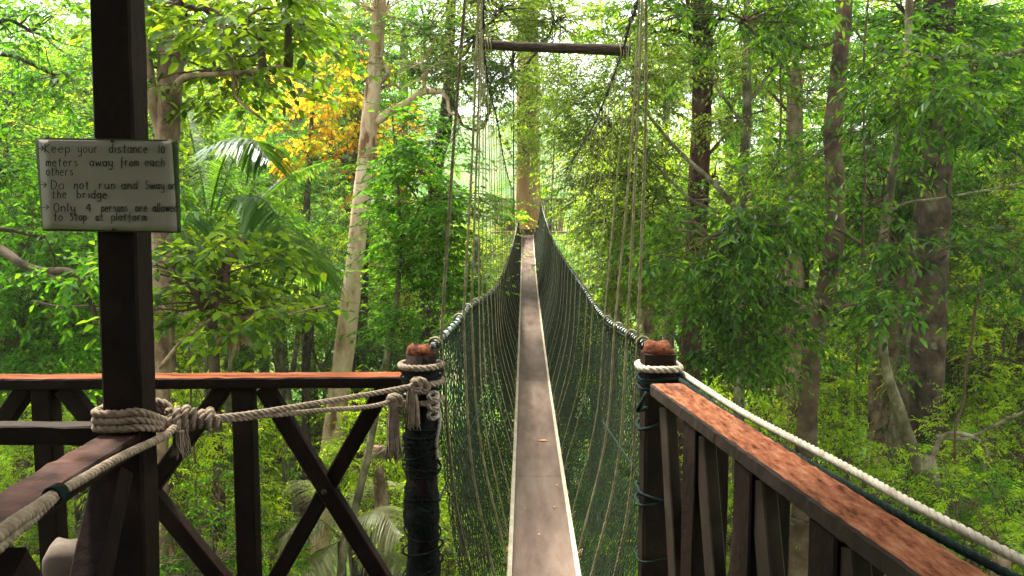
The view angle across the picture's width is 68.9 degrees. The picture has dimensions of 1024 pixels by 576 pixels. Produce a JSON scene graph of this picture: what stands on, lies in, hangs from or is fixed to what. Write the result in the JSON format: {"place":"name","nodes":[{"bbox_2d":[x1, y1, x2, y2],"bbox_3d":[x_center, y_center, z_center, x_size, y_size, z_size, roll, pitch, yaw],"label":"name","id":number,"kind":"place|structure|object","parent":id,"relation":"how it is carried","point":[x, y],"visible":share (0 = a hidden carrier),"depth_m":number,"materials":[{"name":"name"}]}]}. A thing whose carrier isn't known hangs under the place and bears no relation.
{"place":"outdoors","nodes":[
{"label":"outdoors","id":0,"kind":"place"},
{"bbox_2d":[4,69,983,575],"bbox_3d":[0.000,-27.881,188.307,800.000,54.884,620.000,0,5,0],"label":"ground","id":1,"kind":"structure","parent":0,"point":[490,157],"depth_m":120.29,"materials":[{"name":"plant"}]},
{"bbox_2d":[0,5,90,244],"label":"understorey tree","id":2,"kind":"object","parent":1,"relation":"on","point":[16,100],"visible":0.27,"depth_m":10.00,"materials":[{"name":"green plant"}]},
{"bbox_2d":[0,69,92,240],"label":"understorey tree","id":3,"kind":"object","parent":1,"relation":"on","point":[26,134],"visible":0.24,"depth_m":10.07,"materials":[{"name":"green plant"}]},
{"bbox_2d":[0,29,92,284],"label":"understorey tree","id":4,"kind":"object","parent":1,"relation":"on","point":[46,119],"visible":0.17,"depth_m":12.41,"materials":[{"name":"green plant"}]},
{"bbox_2d":[0,38,93,542],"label":"understorey tree","id":5,"kind":"object","parent":1,"relation":"on","point":[54,111],"visible":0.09,"depth_m":12.71,"materials":[{"name":"green plant"}]},
{"bbox_2d":[0,109,97,565],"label":"understorey tree","id":6,"kind":"object","parent":1,"relation":"on","point":[28,463],"visible":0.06,"depth_m":11.06,"materials":[{"name":"green plant"}]},
{"bbox_2d":[0,0,102,406],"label":"leafy tree","id":7,"kind":"object","parent":1,"relation":"on","point":[24,344],"visible":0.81,"depth_m":7.39,"materials":[{"name":"green plant"}]},
{"bbox_2d":[0,364,102,537],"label":"understorey tree","id":8,"kind":"object","parent":1,"relation":"on","point":[77,510],"visible":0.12,"depth_m":8.37,"materials":[{"name":"green plant"}]},
{"bbox_2d":[3,0,158,398],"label":"understorey tree","id":9,"kind":"object","parent":1,"relation":"on","point":[59,61],"visible":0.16,"depth_m":14.48,"materials":[{"name":"green plant"}]},
{"bbox_2d":[0,257,246,418],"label":"understorey tree","id":10,"kind":"object","parent":1,"relation":"on","point":[98,370],"visible":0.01,"depth_m":11.14,"materials":[{"name":"green plant"}]},
{"bbox_2d":[0,63,266,250],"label":"understorey tree","id":11,"kind":"object","parent":1,"relation":"on","point":[189,151],"visible":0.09,"depth_m":11.22,"materials":[{"name":"green plant"}]},
{"bbox_2d":[0,5,275,218],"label":"understorey tree","id":12,"kind":"object","parent":1,"relation":"on","point":[81,106],"visible":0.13,"depth_m":10.81,"materials":[{"name":"green plant"}]},
{"bbox_2d":[38,295,238,414],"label":"understorey tree","id":13,"kind":"object","parent":1,"relation":"on","point":[178,357],"visible":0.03,"depth_m":12.44,"materials":[{"name":"green plant"}]},
{"bbox_2d":[18,317,281,575],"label":"understorey tree","id":14,"kind":"object","parent":1,"relation":"on","point":[172,480],"visible":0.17,"depth_m":7.56,"materials":[{"name":"green plant"}]},
{"bbox_2d":[29,161,285,474],"bbox_3d":[-5.350,5.479,12.079,3.399,15.512,3.435,1,5,16],"label":"understorey tree","id":15,"kind":"object","parent":1,"relation":"on","point":[173,364],"visible":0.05,"depth_m":11.62,"materials":[{"name":"green plant"}]},
{"bbox_2d":[35,70,292,222],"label":"understorey tree","id":16,"kind":"object","parent":1,"relation":"on","point":[230,137],"visible":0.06,"depth_m":13.91,"materials":[{"name":"green plant"}]},
{"bbox_2d":[77,391,306,575],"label":"understorey tree","id":17,"kind":"object","parent":1,"relation":"on","point":[207,522],"visible":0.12,"depth_m":8.27,"materials":[{"name":"green plant"}]},
{"bbox_2d":[66,357,337,562],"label":"understorey tree","id":18,"kind":"object","parent":1,"relation":"on","point":[266,506],"visible":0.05,"depth_m":10.44,"materials":[{"name":"green plant"}]},
{"bbox_2d":[37,0,379,575],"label":"broadleaf tree","id":19,"kind":"object","parent":1,"relation":"on","point":[174,28],"visible":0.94,"depth_m":5.26,"materials":[{"name":"green plant"}]},
{"bbox_2d":[169,439,281,575],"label":"understorey tree","id":20,"kind":"object","parent":1,"relation":"on","point":[228,522],"visible":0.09,"depth_m":7.90,"materials":[{"name":"green plant"}]},
{"bbox_2d":[169,371,307,575],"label":"understorey tree","id":21,"kind":"object","parent":1,"relation":"on","point":[262,438],"visible":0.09,"depth_m":9.70,"materials":[{"name":"green plant"}]},
{"bbox_2d":[151,181,326,535],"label":"slim tree","id":22,"kind":"object","parent":1,"relation":"on","point":[206,367],"visible":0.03,"depth_m":9.58,"materials":[{"name":"green plant"}]},
{"bbox_2d":[159,444,319,575],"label":"shrub","id":23,"kind":"object","parent":1,"relation":"on","point":[173,563],"visible":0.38,"depth_m":6.18,"materials":[{"name":"green plant"}]},
{"bbox_2d":[190,227,303,473],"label":"slim tree","id":24,"kind":"object","parent":1,"relation":"on","point":[227,405],"visible":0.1,"depth_m":8.90,"materials":[{"name":"green plant"}]},
{"bbox_2d":[151,94,345,560],"bbox_3d":[-2.959,5.232,8.408,2.839,14.953,1.990,3,6,29],"label":"palm","id":25,"kind":"object","parent":1,"relation":"on","point":[252,215],"visible":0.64,"depth_m":7.30,"materials":[{"name":"green palm leaf"},{"name":"grey brown bark"}]},
{"bbox_2d":[175,433,332,575],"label":"understorey tree","id":26,"kind":"object","parent":1,"relation":"on","point":[272,545],"visible":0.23,"depth_m":8.80,"materials":[{"name":"green plant"}]},
{"bbox_2d":[175,298,334,488],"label":"understorey tree","id":27,"kind":"object","parent":1,"relation":"on","point":[244,357],"visible":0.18,"depth_m":16.23,"materials":[{"name":"green plant"}]},
{"bbox_2d":[181,124,374,558],"bbox_3d":[-5.187,5.186,15.973,4.525,17.396,4.698,2,5,22],"label":"understorey tree","id":28,"kind":"object","parent":1,"relation":"on","point":[277,360],"visible":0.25,"depth_m":15.94,"materials":[{"name":"green plant"}]},
{"bbox_2d":[181,68,385,568],"bbox_3d":[-6.427,3.149,20.253,8.203,18.374,5.783,4,7,42],"label":"understorey tree","id":29,"kind":"object","parent":1,"relation":"on","point":[314,218],"visible":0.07,"depth_m":19.42,"materials":[{"name":"green plant"}]},
{"bbox_2d":[232,217,360,575],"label":"slim tree","id":30,"kind":"object","parent":1,"relation":"on","point":[308,349],"visible":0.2,"depth_m":12.62,"materials":[{"name":"green plant"}]},
{"bbox_2d":[194,176,402,575],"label":"understorey tree","id":31,"kind":"object","parent":1,"relation":"on","point":[320,220],"visible":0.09,"depth_m":18.70,"materials":[{"name":"green plant"}]},
{"bbox_2d":[279,278,341,549],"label":"slim tree","id":32,"kind":"object","parent":1,"relation":"on","point":[288,398],"visible":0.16,"depth_m":13.66,"materials":[{"name":"green plant"}]},
{"bbox_2d":[248,330,399,523],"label":"understorey tree","id":33,"kind":"object","parent":1,"relation":"on","point":[266,446],"visible":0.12,"depth_m":17.48,"materials":[{"name":"green plant"}]},
{"bbox_2d":[216,16,439,500],"bbox_3d":[-3.824,4.363,15.969,4.764,19.573,2.992,0,5,0],"label":"orange leaved tree","id":34,"kind":"object","parent":1,"relation":"on","point":[312,146],"visible":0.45,"depth_m":15.17,"materials":[{"name":"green plant"}]},
{"bbox_2d":[204,44,463,543],"bbox_3d":[-5.986,1.809,24.441,8.863,18.168,7.585,0,5,0],"label":"understorey tree","id":35,"kind":"object","parent":1,"relation":"on","point":[341,164],"visible":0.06,"depth_m":23.68,"materials":[{"name":"green plant"}]},
{"bbox_2d":[273,478,406,575],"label":"palm","id":36,"kind":"object","parent":1,"relation":"on","point":[330,561],"visible":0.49,"depth_m":8.38,"materials":[{"name":"green palm leaf"},{"name":"grey brown bark"}]},
{"bbox_2d":[202,176,492,517],"bbox_3d":[-3.479,4.669,20.020,6.292,15.236,8.798,4,6,39],"label":"understorey tree","id":37,"kind":"object","parent":1,"relation":"on","point":[289,344],"visible":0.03,"depth_m":18.97,"materials":[{"name":"green plant"}]},
{"bbox_2d":[247,274,450,575],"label":"understorey tree","id":38,"kind":"object","parent":1,"relation":"on","point":[396,358],"visible":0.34,"depth_m":14.77,"materials":[{"name":"green plant"}]},
{"bbox_2d":[259,0,438,504],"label":"understorey tree","id":39,"kind":"object","parent":1,"relation":"on","point":[358,113],"visible":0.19,"depth_m":16.62,"materials":[{"name":"green plant"}]},
{"bbox_2d":[257,314,442,496],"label":"understorey tree","id":40,"kind":"object","parent":1,"relation":"on","point":[326,393],"visible":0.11,"depth_m":18.57,"materials":[{"name":"green plant"}]},
{"bbox_2d":[269,367,453,567],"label":"understorey tree","id":41,"kind":"object","parent":1,"relation":"on","point":[380,472],"visible":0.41,"depth_m":8.85,"materials":[{"name":"green plant"}]},
{"bbox_2d":[240,38,486,575],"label":"understorey tree","id":42,"kind":"object","parent":1,"relation":"on","point":[365,285],"visible":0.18,"depth_m":16.52,"materials":[{"name":"green plant"}]},
{"bbox_2d":[266,0,509,575],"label":"pale barked tree","id":43,"kind":"object","parent":1,"relation":"on","point":[344,349],"visible":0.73,"depth_m":13.28,"materials":[{"name":"beige plant"}]},
{"bbox_2d":[266,0,516,575],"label":"understorey tree","id":44,"kind":"object","parent":1,"relation":"on","point":[403,131],"visible":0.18,"depth_m":22.22,"materials":[{"name":"green plant"}]},
{"bbox_2d":[320,230,488,357],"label":"understorey tree","id":45,"kind":"object","parent":1,"relation":"on","point":[404,301],"visible":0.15,"depth_m":18.13,"materials":[{"name":"green plant"}]},
{"bbox_2d":[317,410,513,565],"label":"understorey tree","id":46,"kind":"object","parent":1,"relation":"on","point":[401,481],"visible":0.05,"depth_m":13.29,"materials":[{"name":"green plant"}]},
{"bbox_2d":[341,462,510,575],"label":"understorey tree","id":47,"kind":"object","parent":1,"relation":"on","point":[449,565],"visible":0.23,"depth_m":9.60,"materials":[{"name":"green plant"}]},
{"bbox_2d":[317,92,536,575],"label":"tree","id":48,"kind":"object","parent":1,"relation":"on","point":[434,206],"visible":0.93,"depth_m":7.81,"materials":[{"name":"green plant"}]},
{"bbox_2d":[325,191,537,351],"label":"understorey tree","id":49,"kind":"object","parent":1,"relation":"on","point":[460,264],"visible":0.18,"depth_m":16.11,"materials":[{"name":"green plant"}]},
{"bbox_2d":[391,238,523,575],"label":"slim tree","id":50,"kind":"object","parent":1,"relation":"on","point":[454,306],"visible":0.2,"depth_m":9.51,"materials":[{"name":"green plant"}]},
{"bbox_2d":[320,0,623,343],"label":"curved tree","id":51,"kind":"object","parent":1,"relation":"on","point":[447,48],"visible":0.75,"depth_m":13.49,"materials":[{"name":"pale cream tan bark"},{"name":"green leaf"},{"name":"dark twig"}]},
{"bbox_2d":[0,0,988,575],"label":"viewing platform","id":52,"kind":"structure","parent":1,"relation":"on","point":[132,506],"depth_m":1.64,"materials":[{"name":"wood"}]},
{"bbox_2d":[42,537,77,575],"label":"sack","id":53,"kind":"object","parent":52,"relation":"on","point":[57,560],"visible":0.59,"depth_m":2.05,"materials":[{"name":"beige fabric"}]},
{"bbox_2d":[35,138,180,232],"bbox_3d":[-0.843,-0.214,1.559,0.297,0.198,0.011,0,5,0],"label":"notice sign","id":54,"kind":"object","parent":52,"relation":"attached to","point":[105,185],"visible":1,"depth_m":1.56,"materials":[{"name":"white laminate"}]},
{"bbox_2d":[90,376,444,464],"bbox_3d":[-0.553,0.376,1.926,0.946,0.297,0.162,-5,7,-43],"label":"rope barrier","id":55,"kind":"object","parent":52,"relation":"attached to","point":[186,418],"visible":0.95,"depth_m":1.82,"materials":[{"name":"fabric"}]},
{"bbox_2d":[0,424,178,553],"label":"hand line","id":56,"kind":"object","parent":55,"relation":"attached to","point":[14,526],"visible":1,"depth_m":1.17,"materials":[{"name":"beige fabric"}]},
{"bbox_2d":[400,363,443,575],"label":"wound net","id":57,"kind":"object","parent":52,"relation":"attached to","point":[421,516],"visible":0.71,"depth_m":2.19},
{"bbox_2d":[428,0,649,575],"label":"suspension bridge","id":58,"kind":"structure","parent":52,"relation":"attached to","point":[539,469],"depth_m":3.90,"materials":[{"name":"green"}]},
{"bbox_2d":[484,26,630,58],"bbox_3d":[0.240,-1.309,3.973,0.778,0.173,0.082,0,5,0],"label":"spreader log","id":59,"kind":"object","parent":58,"relation":"attached to","point":[585,48],"visible":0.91,"depth_m":3.95,"materials":[{"name":"brown wood"}]},
{"bbox_2d":[634,372,1020,575],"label":"green cord","id":60,"kind":"object","parent":52,"relation":"attached to","point":[965,551],"visible":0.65,"depth_m":1.33,"materials":[{"name":"fabric"}]},
{"bbox_2d":[678,370,1023,568],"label":"guide rope","id":61,"kind":"object","parent":52,"relation":"attached to","point":[993,546],"visible":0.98,"depth_m":1.39,"materials":[{"name":"fabric"}]},
{"bbox_2d":[0,12,993,334],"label":"distant forest","id":62,"kind":"object","parent":1,"relation":"on","point":[434,98],"visible":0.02,"depth_m":139.74,"materials":[{"name":"green plant"}]},
{"bbox_2d":[458,0,586,401],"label":"tree trunk","id":63,"kind":"object","parent":1,"relation":"on","point":[523,185],"visible":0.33,"depth_m":20.17,"materials":[{"name":"green plant"}]},
{"bbox_2d":[491,198,565,233],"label":"platform","id":64,"kind":"structure","parent":63,"relation":"attached to","point":[528,231],"depth_m":19.93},
{"bbox_2d":[443,181,640,480],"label":"forest tree","id":65,"kind":"object","parent":1,"relation":"on","point":[573,245],"visible":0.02,"depth_m":32.41,"materials":[{"name":"green plant"}]},
{"bbox_2d":[506,410,638,575],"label":"understorey tree","id":66,"kind":"object","parent":1,"relation":"on","point":[597,568],"visible":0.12,"depth_m":10.84,"materials":[{"name":"green plant"}]},
{"bbox_2d":[481,75,730,575],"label":"understorey tree","id":67,"kind":"object","parent":1,"relation":"on","point":[653,125],"visible":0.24,"depth_m":19.83,"materials":[{"name":"green plant"}]},
{"bbox_2d":[530,138,685,575],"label":"understorey tree","id":68,"kind":"object","parent":1,"relation":"on","point":[578,241],"visible":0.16,"depth_m":15.39,"materials":[{"name":"green plant"}]},
{"bbox_2d":[562,105,735,339],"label":"understorey tree","id":69,"kind":"object","parent":1,"relation":"on","point":[647,328],"visible":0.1,"depth_m":16.50,"materials":[{"name":"green plant"}]},
{"bbox_2d":[539,0,765,575],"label":"understorey tree","id":70,"kind":"object","parent":1,"relation":"on","point":[607,56],"visible":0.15,"depth_m":23.25,"materials":[{"name":"green plant"}]},
{"bbox_2d":[553,0,778,339],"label":"forest tree","id":71,"kind":"object","parent":1,"relation":"on","point":[678,107],"visible":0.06,"depth_m":30.89,"materials":[{"name":"green plant"}]},
{"bbox_2d":[566,176,776,348],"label":"understorey tree","id":72,"kind":"object","parent":1,"relation":"on","point":[671,340],"visible":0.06,"depth_m":15.20,"materials":[{"name":"green plant"}]},
{"bbox_2d":[481,0,876,557],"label":"slender tree","id":73,"kind":"object","parent":1,"relation":"on","point":[748,96],"visible":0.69,"depth_m":9.57,"materials":[{"name":"green plant"}]},
{"bbox_2d":[570,429,791,575],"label":"understorey tree","id":74,"kind":"object","parent":1,"relation":"on","point":[730,502],"visible":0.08,"depth_m":9.00,"materials":[{"name":"green plant"}]},
{"bbox_2d":[561,0,801,493],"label":"dark trunk tree","id":75,"kind":"object","parent":1,"relation":"on","point":[700,22],"visible":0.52,"depth_m":10.71,"materials":[{"name":"green plant"}]},
{"bbox_2d":[585,0,831,399],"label":"understorey tree","id":76,"kind":"object","parent":1,"relation":"on","point":[729,92],"visible":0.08,"depth_m":24.80,"materials":[{"name":"green plant"}]},
{"bbox_2d":[639,34,823,203],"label":"forest tree","id":77,"kind":"object","parent":1,"relation":"on","point":[717,110],"visible":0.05,"depth_m":33.43,"materials":[{"name":"green plant"}]},
{"bbox_2d":[583,0,921,575],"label":"leaning tree","id":78,"kind":"object","parent":1,"relation":"on","point":[737,236],"visible":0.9,"depth_m":6.96,"materials":[{"name":"green plant"}]},
{"bbox_2d":[855,0,868,372],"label":"liana","id":79,"kind":"object","parent":78,"relation":"hanging from","point":[864,196],"visible":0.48,"depth_m":7.34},
{"bbox_2d":[638,0,896,508],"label":"understorey tree","id":80,"kind":"object","parent":1,"relation":"on","point":[794,116],"visible":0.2,"depth_m":12.14,"materials":[{"name":"green plant"}]},
{"bbox_2d":[646,212,889,433],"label":"understorey tree","id":81,"kind":"object","parent":1,"relation":"on","point":[835,299],"visible":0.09,"depth_m":13.95,"materials":[{"name":"green plant"}]},
{"bbox_2d":[675,300,870,574],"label":"understorey tree","id":82,"kind":"object","parent":1,"relation":"on","point":[774,400],"visible":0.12,"depth_m":12.21,"materials":[{"name":"green plant"}]},
{"bbox_2d":[669,108,912,444],"bbox_3d":[4.693,5.649,13.887,4.383,17.712,3.828,0,5,0],"label":"understorey tree","id":83,"kind":"object","parent":1,"relation":"on","point":[734,183],"visible":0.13,"depth_m":13.06,"materials":[{"name":"green plant"}]},
{"bbox_2d":[733,340,867,480],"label":"understorey tree","id":84,"kind":"object","parent":1,"relation":"on","point":[836,423],"visible":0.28,"depth_m":13.90,"materials":[{"name":"green plant"}]},
{"bbox_2d":[683,120,959,329],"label":"understorey tree","id":85,"kind":"object","parent":1,"relation":"on","point":[806,284],"visible":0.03,"depth_m":13.59,"materials":[{"name":"green plant"}]},
{"bbox_2d":[728,348,942,549],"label":"understorey tree","id":86,"kind":"object","parent":1,"relation":"on","point":[870,468],"visible":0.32,"depth_m":8.74,"materials":[{"name":"green plant"}]},
{"bbox_2d":[736,0,1023,511],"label":"understorey tree","id":87,"kind":"object","parent":1,"relation":"on","point":[893,435],"visible":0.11,"depth_m":10.95,"materials":[{"name":"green plant"}]},
{"bbox_2d":[760,0,1023,533],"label":"thin bent tree","id":88,"kind":"object","parent":1,"relation":"on","point":[936,94],"visible":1,"depth_m":5.88,"materials":[{"name":"green plant"}]},
{"bbox_2d":[953,277,983,458],"bbox_3d":[3.714,0.658,6.078,0.180,1.498,0.024,0,5,0],"label":"liana","id":89,"kind":"object","parent":88,"relation":"hanging from","point":[965,370],"visible":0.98,"depth_m":6.07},
{"bbox_2d":[772,133,1023,498],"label":"understorey tree","id":90,"kind":"object","parent":1,"relation":"on","point":[879,422],"visible":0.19,"depth_m":11.66,"materials":[{"name":"green plant"}]},
{"bbox_2d":[773,120,1023,497],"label":"understorey tree","id":91,"kind":"object","parent":1,"relation":"on","point":[874,383],"visible":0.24,"depth_m":11.49,"materials":[{"name":"green plant"}]},
{"bbox_2d":[774,0,1023,527],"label":"thick grey tree","id":92,"kind":"object","parent":1,"relation":"on","point":[927,365],"visible":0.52,"depth_m":9.44,"materials":[{"name":"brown plant"}]},
{"bbox_2d":[803,0,1008,260],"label":"thin dark tree","id":93,"kind":"object","parent":1,"relation":"on","point":[917,6],"visible":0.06,"depth_m":12.80,"materials":[{"name":"green plant"}]},
{"bbox_2d":[825,237,1022,472],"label":"understorey tree","id":94,"kind":"object","parent":1,"relation":"on","point":[968,404],"visible":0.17,"depth_m":11.73,"materials":[{"name":"green plant"}]},
{"bbox_2d":[827,303,1023,497],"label":"understorey tree","id":95,"kind":"object","parent":1,"relation":"on","point":[946,429],"visible":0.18,"depth_m":11.70,"materials":[{"name":"green plant"}]},
{"bbox_2d":[851,221,1023,432],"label":"understorey tree","id":96,"kind":"object","parent":1,"relation":"on","point":[994,348],"visible":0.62,"depth_m":10.28,"materials":[{"name":"green plant"}]},
{"bbox_2d":[857,434,1023,575],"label":"understorey tree","id":97,"kind":"object","parent":1,"relation":"on","point":[1003,562],"visible":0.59,"depth_m":6.13,"materials":[{"name":"green plant"}]},
{"bbox_2d":[872,0,1023,528],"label":"understorey tree","id":98,"kind":"object","parent":1,"relation":"on","point":[1009,158],"visible":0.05,"depth_m":14.82,"materials":[{"name":"green plant"}]},
{"bbox_2d":[873,170,1023,535],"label":"understorey tree","id":99,"kind":"object","parent":1,"relation":"on","point":[1018,268],"visible":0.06,"depth_m":13.79,"materials":[{"name":"green plant"}]},
{"bbox_2d":[875,372,1023,534],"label":"understorey tree","id":100,"kind":"object","parent":1,"relation":"on","point":[1017,463],"visible":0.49,"depth_m":8.84,"materials":[{"name":"green plant"}]},
{"bbox_2d":[884,420,1023,573],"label":"understorey tree","id":101,"kind":"object","parent":1,"relation":"on","point":[1007,482],"visible":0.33,"depth_m":6.76,"materials":[{"name":"green plant"}]},
{"bbox_2d":[884,497,1023,575],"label":"palm","id":102,"kind":"object","parent":1,"relation":"on","point":[979,550],"visible":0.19,"depth_m":6.33,"materials":[{"name":"plant"}]},
{"bbox_2d":[891,166,1023,535],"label":"understorey tree","id":103,"kind":"object","parent":1,"relation":"on","point":[1004,270],"visible":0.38,"depth_m":10.88,"materials":[{"name":"green plant"}]},
{"bbox_2d":[946,240,1023,424],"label":"understorey tree","id":104,"kind":"object","parent":1,"relation":"on","point":[1000,346],"visible":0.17,"depth_m":10.85,"materials":[{"name":"green plant"}]},
{"bbox_2d":[952,108,1023,260],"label":"understorey tree","id":105,"kind":"object","parent":1,"relation":"on","point":[1009,199],"visible":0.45,"depth_m":11.04,"materials":[{"name":"green plant"}]},
{"bbox_2d":[952,360,1023,534],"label":"understorey tree","id":106,"kind":"object","parent":1,"relation":"on","point":[1013,425],"visible":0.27,"depth_m":9.69,"materials":[{"name":"green plant"}]},
{"bbox_2d":[0,0,1020,178],"label":"sky","id":107,"kind":"structure","parent":0,"point":[579,1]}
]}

